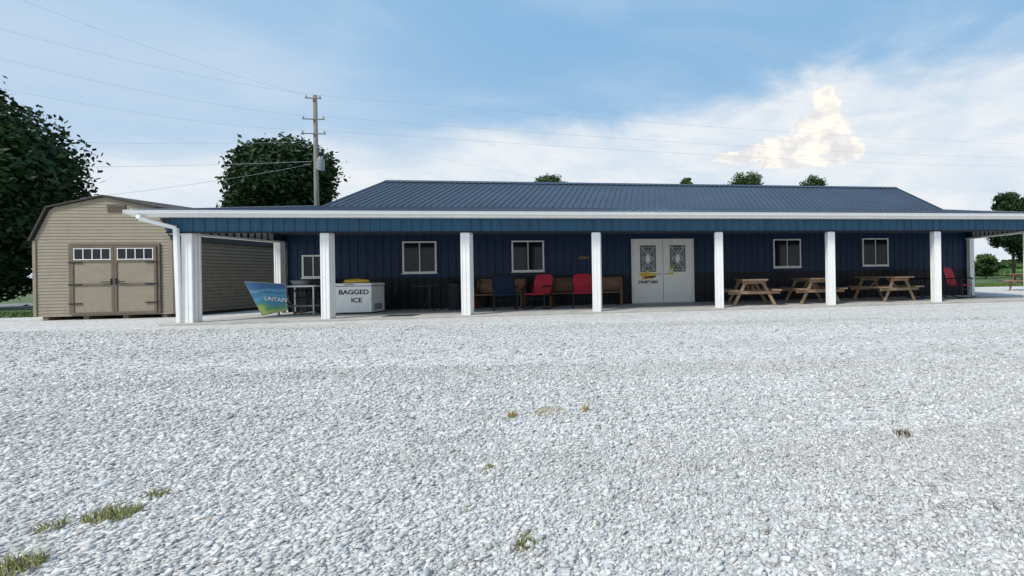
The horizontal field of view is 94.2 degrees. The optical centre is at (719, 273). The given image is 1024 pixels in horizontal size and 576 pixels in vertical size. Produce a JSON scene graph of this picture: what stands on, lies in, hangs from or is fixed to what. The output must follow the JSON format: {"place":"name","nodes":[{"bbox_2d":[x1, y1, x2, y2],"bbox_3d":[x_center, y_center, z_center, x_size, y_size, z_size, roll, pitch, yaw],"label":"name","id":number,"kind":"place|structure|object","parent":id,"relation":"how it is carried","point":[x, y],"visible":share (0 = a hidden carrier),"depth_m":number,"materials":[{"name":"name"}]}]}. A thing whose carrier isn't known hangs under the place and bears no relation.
{"place":"outdoors","nodes":[
{"label":"outdoors","id":0,"kind":"place"},
{"bbox_2d":[0,303,32,307],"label":"road","id":1,"kind":"structure","parent":0,"point":[15,305],"depth_m":21.46,"materials":[{"name":"grey asphalt"}]},
{"bbox_2d":[343,278,369,282],"bbox_3d":[-10.020,0.193,11.908,0.647,0.126,0.329,-1,0,-8],"label":"plastic bag","id":2,"kind":"object","parent":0,"point":[356,280],"visible":0.99,"depth_m":11.81,"materials":[{"name":"yellow plastic"}]},
{"bbox_2d":[381,314,419,316],"bbox_3d":[-8.042,1.054,10.901,0.700,0.012,0.400,-1,0,-8],"label":"door mat","id":3,"kind":"object","parent":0,"point":[401,315],"depth_m":10.82,"materials":[{"name":"rubber"}]},
{"bbox_2d":[0,276,1022,317],"bbox_3d":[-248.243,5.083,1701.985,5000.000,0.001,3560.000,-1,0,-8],"label":"ground","id":4,"kind":"structure","parent":0,"point":[27,298],"depth_m":30.57,"materials":[{"name":"green plant"}]},
{"bbox_2d":[0,311,32,317],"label":"grass","id":5,"kind":"structure","parent":4,"relation":"on","point":[9,314],"depth_m":14.20,"materials":[{"name":"green plant"}]},
{"bbox_2d":[0,75,109,305],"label":"broadleaf tree","id":6,"kind":"object","parent":4,"relation":"on","point":[39,170],"visible":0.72,"depth_m":18.05,"materials":[{"name":"green plant"}]},
{"bbox_2d":[211,132,349,207],"bbox_3d":[-23.162,-3.079,22.754,5.139,9.093,5.483,-1,0,-8],"label":"broadleaf tree","id":7,"kind":"object","parent":4,"relation":"on","point":[291,186],"visible":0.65,"depth_m":21.63,"materials":[{"name":"green plant"}]},
{"bbox_2d":[301,94,325,205],"bbox_3d":[-18.766,-3.461,20.056,1.000,9.696,0.318,-1,0,-8],"label":"utility pole","id":8,"kind":"object","parent":4,"relation":"on","point":[319,163],"visible":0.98,"depth_m":20.04,"materials":[{"name":"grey wood"}]},
{"bbox_2d":[1,88,289,129],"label":"power line","id":9,"kind":"object","parent":8,"relation":"attached to","point":[143,113],"visible":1,"depth_m":15.29,"materials":[{"name":"metal"}]},
{"bbox_2d":[3,59,301,115],"bbox_3d":[-20.324,-6.810,15.993,0.006,0.920,8.191,-1,0,16],"label":"power line","id":10,"kind":"object","parent":8,"relation":"attached to","point":[156,93],"visible":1,"depth_m":15.37,"materials":[{"name":"metal"}]},
{"bbox_2d":[23,0,285,89],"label":"power line","id":11,"kind":"object","parent":8,"relation":"attached to","point":[158,50],"visible":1,"depth_m":15.77,"materials":[{"name":"metal"}]},
{"bbox_2d":[2,29,312,94],"bbox_3d":[-19.992,-7.726,16.044,0.006,1.039,8.490,-1,0,20],"label":"power line","id":12,"kind":"object","parent":8,"relation":"attached to","point":[145,64],"visible":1,"depth_m":15.14,"materials":[{"name":"metal"}]},
{"bbox_2d":[80,164,308,198],"bbox_3d":[-18.974,-3.653,16.417,0.009,2.826,7.073,-1,0,2],"label":"power line","id":13,"kind":"object","parent":8,"relation":"attached to","point":[198,183],"visible":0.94,"depth_m":15.62,"materials":[{"name":"metal"}]},
{"bbox_2d":[87,141,309,143],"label":"power line","id":14,"kind":"object","parent":8,"relation":"attached to","point":[208,143],"visible":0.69,"depth_m":20.20,"materials":[{"name":"metal"}]},
{"bbox_2d":[115,161,311,166],"bbox_3d":[-29.412,-5.377,21.215,21.248,0.762,0.013,-1,0,7],"label":"power line","id":15,"kind":"object","parent":8,"relation":"attached to","point":[187,165],"visible":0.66,"depth_m":20.76,"materials":[{"name":"metal"}]},
{"bbox_2d":[320,128,551,180],"bbox_3d":[-13.061,-5.440,19.507,11.328,2.874,0.006,-1,0,5],"label":"power line","id":16,"kind":"object","parent":8,"relation":"attached to","point":[444,159],"visible":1,"depth_m":19.41,"materials":[{"name":"metal"}]},
{"bbox_2d":[320,95,1008,143],"bbox_3d":[16.706,-12.448,38.082,79.343,7.218,0.011,-1,0,-27],"label":"power line","id":17,"kind":"object","parent":8,"relation":"attached to","point":[628,120],"visible":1,"depth_m":26.27,"materials":[{"name":"metal"}]},
{"bbox_2d":[324,116,1004,157],"bbox_3d":[16.777,-11.185,38.089,79.192,6.627,0.011,-1,0,-27],"label":"power line","id":18,"kind":"object","parent":8,"relation":"attached to","point":[623,138],"visible":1,"depth_m":26.04,"materials":[{"name":"metal"}]},
{"bbox_2d":[333,131,1019,166],"bbox_3d":[16.800,-10.277,38.090,79.133,6.154,0.011,-1,0,-27],"label":"power line","id":19,"kind":"object","parent":8,"relation":"attached to","point":[634,150],"visible":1,"depth_m":26.22,"materials":[{"name":"metal"}]},
{"bbox_2d":[1,259,1022,283],"bbox_3d":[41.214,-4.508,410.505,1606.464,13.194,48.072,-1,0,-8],"label":"woods","id":20,"kind":"object","parent":4,"relation":"on","point":[1008,262],"depth_m":429.11,"materials":[{"name":"green plant"}]},
{"bbox_2d":[534,173,567,181],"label":"distant tree","id":21,"kind":"object","parent":4,"relation":"on","point":[554,178],"visible":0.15,"depth_m":41.01,"materials":[{"name":"green plant"}]},
{"bbox_2d":[679,177,692,183],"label":"distant tree","id":22,"kind":"object","parent":4,"relation":"on","point":[686,180],"visible":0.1,"depth_m":43.35,"materials":[{"name":"green plant"}]},
{"bbox_2d":[727,170,763,184],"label":"distant tree","id":23,"kind":"object","parent":4,"relation":"on","point":[752,178],"visible":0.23,"depth_m":44.46,"materials":[{"name":"green plant"}]},
{"bbox_2d":[799,174,827,185],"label":"distant tree","id":24,"kind":"object","parent":4,"relation":"on","point":[812,181],"visible":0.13,"depth_m":45.24,"materials":[{"name":"green plant"}]},
{"bbox_2d":[974,253,1005,278],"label":"shrub","id":25,"kind":"object","parent":4,"relation":"on","point":[985,264],"visible":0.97,"depth_m":43.53,"materials":[{"name":"green plant"}]},
{"bbox_2d":[974,268,1022,276],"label":"crop field","id":26,"kind":"structure","parent":4,"relation":"on","point":[1002,272],"depth_m":46.93,"materials":[{"name":"green plant"}]},
{"bbox_2d":[984,190,1023,279],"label":"open crowned tree","id":27,"kind":"object","parent":4,"relation":"on","point":[1010,202],"visible":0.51,"depth_m":33.02,"materials":[{"name":"green plant"}]},
{"bbox_2d":[1015,252,1022,263],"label":"open crowned tree","id":28,"kind":"object","parent":4,"relation":"on","point":[1021,257],"visible":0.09,"depth_m":37.70,"materials":[{"name":"green plant"}]},
{"bbox_2d":[0,286,1023,575],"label":"gravel lot","id":29,"kind":"structure","parent":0,"point":[914,314],"depth_m":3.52,"materials":[{"name":"grey gravel"}]},
{"bbox_2d":[0,537,54,575],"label":"grass tuft","id":30,"kind":"object","parent":29,"relation":"on","point":[10,561],"visible":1,"depth_m":1.49,"materials":[{"name":"green plant"}]},
{"bbox_2d":[28,512,71,533],"bbox_3d":[-2.673,0.996,1.722,0.104,0.056,0.113,-1,0,34],"label":"grass tuft","id":31,"kind":"object","parent":29,"relation":"on","point":[42,528],"visible":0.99,"depth_m":1.72,"materials":[{"name":"green plant"}]},
{"bbox_2d":[77,498,149,524],"bbox_3d":[-2.531,0.985,1.810,0.222,0.072,0.174,-1,0,-8],"label":"grass tuft","id":32,"kind":"object","parent":29,"relation":"on","point":[116,514],"visible":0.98,"depth_m":1.80,"materials":[{"name":"green plant"}]},
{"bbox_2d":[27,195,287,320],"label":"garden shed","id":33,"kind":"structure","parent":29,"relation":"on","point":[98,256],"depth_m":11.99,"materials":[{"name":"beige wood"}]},
{"bbox_2d":[68,246,114,314],"bbox_3d":[-17.268,0.184,11.865,1.040,1.879,0.092,-1,0,-8],"label":"door","id":34,"kind":"structure","parent":33,"relation":"in","point":[91,267],"depth_m":11.88,"materials":[{"name":"brown wood"}]},
{"bbox_2d":[114,246,158,313],"bbox_3d":[-16.231,0.167,12.017,1.040,1.879,0.092,-1,0,-8],"label":"door","id":35,"kind":"structure","parent":33,"relation":"in","point":[135,267],"depth_m":12.03,"materials":[{"name":"brown wood"}]},
{"bbox_2d":[140,483,174,499],"bbox_3d":[-2.577,0.997,1.982,0.118,0.051,0.090,-1,0,-8],"label":"grass tuft","id":36,"kind":"object","parent":29,"relation":"on","point":[157,492],"visible":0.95,"depth_m":1.98,"materials":[{"name":"green plant"}]},
{"bbox_2d":[481,463,492,469],"bbox_3d":[-1.192,0.987,2.217,0.061,0.025,0.065,-1,0,16],"label":"grass tuft","id":37,"kind":"object","parent":29,"relation":"on","point":[490,465],"visible":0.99,"depth_m":2.22,"materials":[{"name":"plant"}]},
{"bbox_2d":[507,410,517,417],"bbox_3d":[-1.456,0.971,3.026,0.095,0.066,0.086,-1,0,-25],"label":"dry grass tuft","id":38,"kind":"object","parent":29,"relation":"on","point":[510,415],"visible":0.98,"depth_m":3.02,"materials":[{"name":"plant"}]},
{"bbox_2d":[513,529,539,552],"bbox_3d":[-0.707,0.969,1.572,0.093,0.045,0.099,-1,0,18],"label":"grass tuft","id":39,"kind":"object","parent":29,"relation":"on","point":[521,543],"visible":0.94,"depth_m":1.57,"materials":[{"name":"green plant"}]},
{"bbox_2d":[530,406,564,415],"bbox_3d":[-1.242,0.987,3.124,0.260,0.028,0.224,-1,0,-8],"label":"dry grass tuft","id":40,"kind":"object","parent":29,"relation":"on","point":[544,411],"visible":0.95,"depth_m":3.13,"materials":[{"name":"plant"}]},
{"bbox_2d":[582,404,588,411],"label":"dry grass tuft","id":41,"kind":"object","parent":29,"relation":"on","point":[585,408],"visible":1,"depth_m":3.12,"materials":[{"name":"plant"}]},
{"bbox_2d":[892,428,912,436],"bbox_3d":[1.087,0.942,2.568,0.123,0.040,0.128,-1,0,-35],"label":"weed","id":42,"kind":"object","parent":29,"relation":"on","point":[905,433],"visible":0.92,"depth_m":2.57,"materials":[{"name":"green plant"}]},
{"bbox_2d":[1002,274,1023,289],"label":"picnic table","id":43,"kind":"object","parent":29,"relation":"on","point":[1012,281],"visible":0.98,"depth_m":19.64,"materials":[{"name":"brown wood"}]},
{"bbox_2d":[0,0,1023,277],"label":"sky","id":44,"kind":"structure","parent":0,"point":[947,72],"materials":[{"name":"blue"}]},
{"bbox_2d":[158,295,1023,325],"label":"porch floor","id":45,"kind":"structure","parent":0,"point":[288,317],"depth_m":11.95,"materials":[{"name":"concrete"}]},
{"bbox_2d":[245,281,295,315],"bbox_3d":[-11.980,0.660,11.544,1.078,0.925,0.520,-1,0,-8],"label":"sign board","id":46,"kind":"object","parent":45,"relation":"on","point":[270,298],"visible":1,"depth_m":11.37,"materials":[{"name":"plastic"}]},
{"bbox_2d":[277,285,320,315],"bbox_3d":[-11.486,0.721,11.941,0.945,0.795,0.650,-1,0,-8],"label":"utility table","id":47,"kind":"object","parent":45,"relation":"on","point":[295,305],"visible":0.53,"depth_m":11.73,"materials":[{"name":"metal"}]},
{"bbox_2d":[290,280,309,285],"bbox_3d":[-11.562,0.257,11.905,0.425,0.135,0.425,-1,0,37],"label":"wash tub","id":48,"kind":"object","parent":47,"relation":"on","point":[300,282],"visible":0.96,"depth_m":11.79,"materials":[{"name":"grey metal"}]},
{"bbox_2d":[291,279,320,312],"bbox_3d":[-11.703,0.614,12.460,0.610,1.021,0.808,-1,0,-8],"label":"porch chair","id":49,"kind":"object","parent":45,"relation":"on","point":[317,289],"visible":0.58,"depth_m":12.60,"materials":[{"name":"black metal"}]},
{"bbox_2d":[335,282,384,313],"bbox_3d":[-10.015,0.677,11.930,1.044,0.835,0.635,-1,0,-8],"label":"chest freezer","id":50,"kind":"object","parent":45,"relation":"on","point":[359,297],"visible":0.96,"depth_m":11.69,"materials":[{"name":"metal"}]},
{"bbox_2d":[411,285,446,310],"bbox_3d":[-8.409,0.702,12.516,0.880,0.727,0.880,-1,0,-8],"label":"round table","id":51,"kind":"object","parent":45,"relation":"on","point":[429,296],"visible":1,"depth_m":12.48,"materials":[{"name":"black metal"}]},
{"bbox_2d":[446,281,460,309],"bbox_3d":[-7.786,0.633,12.708,0.457,0.850,0.427,-1,0,34],"label":"trash can","id":52,"kind":"object","parent":45,"relation":"on","point":[454,293],"visible":0.78,"depth_m":12.55,"materials":[{"name":"black plastic"}]},
{"bbox_2d":[474,278,526,308],"bbox_3d":[-6.667,0.600,13.114,1.377,0.880,0.598,-1,0,-8],"label":"wooden bench","id":53,"kind":"object","parent":45,"relation":"on","point":[484,285],"visible":0.7,"depth_m":13.23,"materials":[{"name":"brown wood"}]},
{"bbox_2d":[492,274,517,310],"bbox_3d":[-6.063,0.521,12.170,0.610,1.021,0.808,-1,0,-32],"label":"porch chair","id":54,"kind":"object","parent":45,"relation":"on","point":[503,284],"visible":1,"depth_m":12.37,"materials":[{"name":"blue fabric"}]},
{"bbox_2d":[522,273,554,308],"bbox_3d":[-5.200,0.507,12.398,0.610,1.021,0.808,-1,0,4],"label":"porch chair","id":55,"kind":"object","parent":45,"relation":"on","point":[542,284],"visible":0.99,"depth_m":12.63,"materials":[{"name":"red fabric"}]},
{"bbox_2d":[123,180,1023,322],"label":"store building","id":56,"kind":"structure","parent":45,"relation":"on","point":[659,243],"depth_m":13.59,"materials":[{"name":"blue metal"}]},
{"bbox_2d":[301,255,320,278],"bbox_3d":[-12.052,-0.198,12.800,0.622,0.704,0.060,-1,0,-8],"label":"window","id":57,"kind":"structure","parent":56,"relation":"in","point":[310,263],"depth_m":12.79,"materials":[{"name":"paint"}]},
{"bbox_2d":[402,241,437,273],"bbox_3d":[-9.189,-0.486,13.218,0.995,0.998,0.060,-1,0,-8],"label":"window","id":58,"kind":"structure","parent":56,"relation":"in","point":[418,257],"depth_m":13.22,"materials":[{"name":"paint"}]},
{"bbox_2d":[511,240,544,272],"bbox_3d":[-6.074,-0.541,13.673,1.013,1.005,0.060,-1,0,-8],"label":"window","id":59,"kind":"structure","parent":56,"relation":"in","point":[528,256],"depth_m":13.68,"materials":[{"name":"paint"}]},
{"bbox_2d":[578,256,589,258],"bbox_3d":[-4.390,-0.516,13.931,0.390,0.100,0.020,-1,0,-8],"label":"wall plaque","id":60,"kind":"object","parent":56,"relation":"attached to","point":[583,257],"depth_m":13.92,"materials":[{"name":"brown wood"}]},
{"bbox_2d":[633,241,662,302],"bbox_3d":[-2.356,-0.069,14.182,0.959,2.031,0.103,-1,0,-8],"label":"door","id":61,"kind":"structure","parent":56,"relation":"in","point":[647,255],"depth_m":14.19,"materials":[{"name":"paint"}]},
{"bbox_2d":[663,240,692,301],"bbox_3d":[-1.395,-0.085,14.322,0.959,2.031,0.103,-1,0,-8],"label":"door","id":62,"kind":"structure","parent":56,"relation":"in","point":[677,254],"depth_m":14.33,"materials":[{"name":"paint"}]},
{"bbox_2d":[773,239,801,267],"bbox_3d":[2.320,-0.688,14.897,1.025,1.008,0.060,-1,0,-8],"label":"window","id":63,"kind":"structure","parent":56,"relation":"in","point":[786,252],"depth_m":14.90,"materials":[{"name":"paint"}]},
{"bbox_2d":[862,238,888,266],"bbox_3d":[5.531,-0.753,15.366,1.027,1.009,0.060,-1,0,-8],"label":"window","id":64,"kind":"structure","parent":56,"relation":"in","point":[875,251],"depth_m":15.37,"materials":[{"name":"paint"}]},
{"bbox_2d":[572,273,592,307],"bbox_3d":[-4.013,0.487,12.672,0.610,1.021,0.808,-1,0,-20],"label":"porch chair","id":65,"kind":"object","parent":45,"relation":"on","point":[581,283],"visible":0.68,"depth_m":12.91,"materials":[{"name":"red metal"}]},
{"bbox_2d":[550,277,622,306],"bbox_3d":[-4.140,0.558,13.483,2.134,0.880,0.598,-1,0,-8],"label":"wooden bench","id":66,"kind":"object","parent":45,"relation":"on","point":[560,285],"visible":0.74,"depth_m":13.60,"materials":[{"name":"brown wood"}]},
{"bbox_2d":[724,278,781,305],"bbox_3d":[0.918,0.548,13.018,1.510,0.773,1.840,-1,0,-5],"label":"picnic table","id":67,"kind":"object","parent":45,"relation":"on","point":[764,289],"visible":0.94,"depth_m":12.33,"materials":[{"name":"brown wood"}]},
{"bbox_2d":[779,277,847,303],"bbox_3d":[2.829,0.517,13.398,1.510,0.773,1.840,-1,0,-10],"label":"picnic table","id":68,"kind":"object","parent":45,"relation":"on","point":[815,288],"visible":0.87,"depth_m":12.81,"materials":[{"name":"brown wood"}]},
{"bbox_2d":[845,276,923,301],"bbox_3d":[5.212,0.478,13.796,1.510,0.773,1.840,-1,0,-22],"label":"picnic table","id":69,"kind":"object","parent":45,"relation":"on","point":[880,288],"visible":0.99,"depth_m":13.34,"materials":[{"name":"brown wood"}]},
{"bbox_2d":[906,268,930,298],"bbox_3d":[6.697,0.312,14.335,0.610,1.021,0.808,-1,0,-23],"label":"porch chair","id":70,"kind":"object","parent":45,"relation":"on","point":[917,279],"visible":0.78,"depth_m":14.55,"materials":[{"name":"black fabric"}]},
{"bbox_2d":[942,267,975,298],"bbox_3d":[7.716,0.295,13.977,0.610,1.021,0.808,-1,0,-34],"label":"porch chair","id":71,"kind":"object","parent":45,"relation":"on","point":[949,275],"visible":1,"depth_m":14.08,"materials":[{"name":"red metal"}]},
{"bbox_2d":[975,282,1022,286],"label":"grass","id":72,"kind":"structure","parent":0,"point":[994,284],"depth_m":26.23,"materials":[{"name":"green plant"}]}
]}

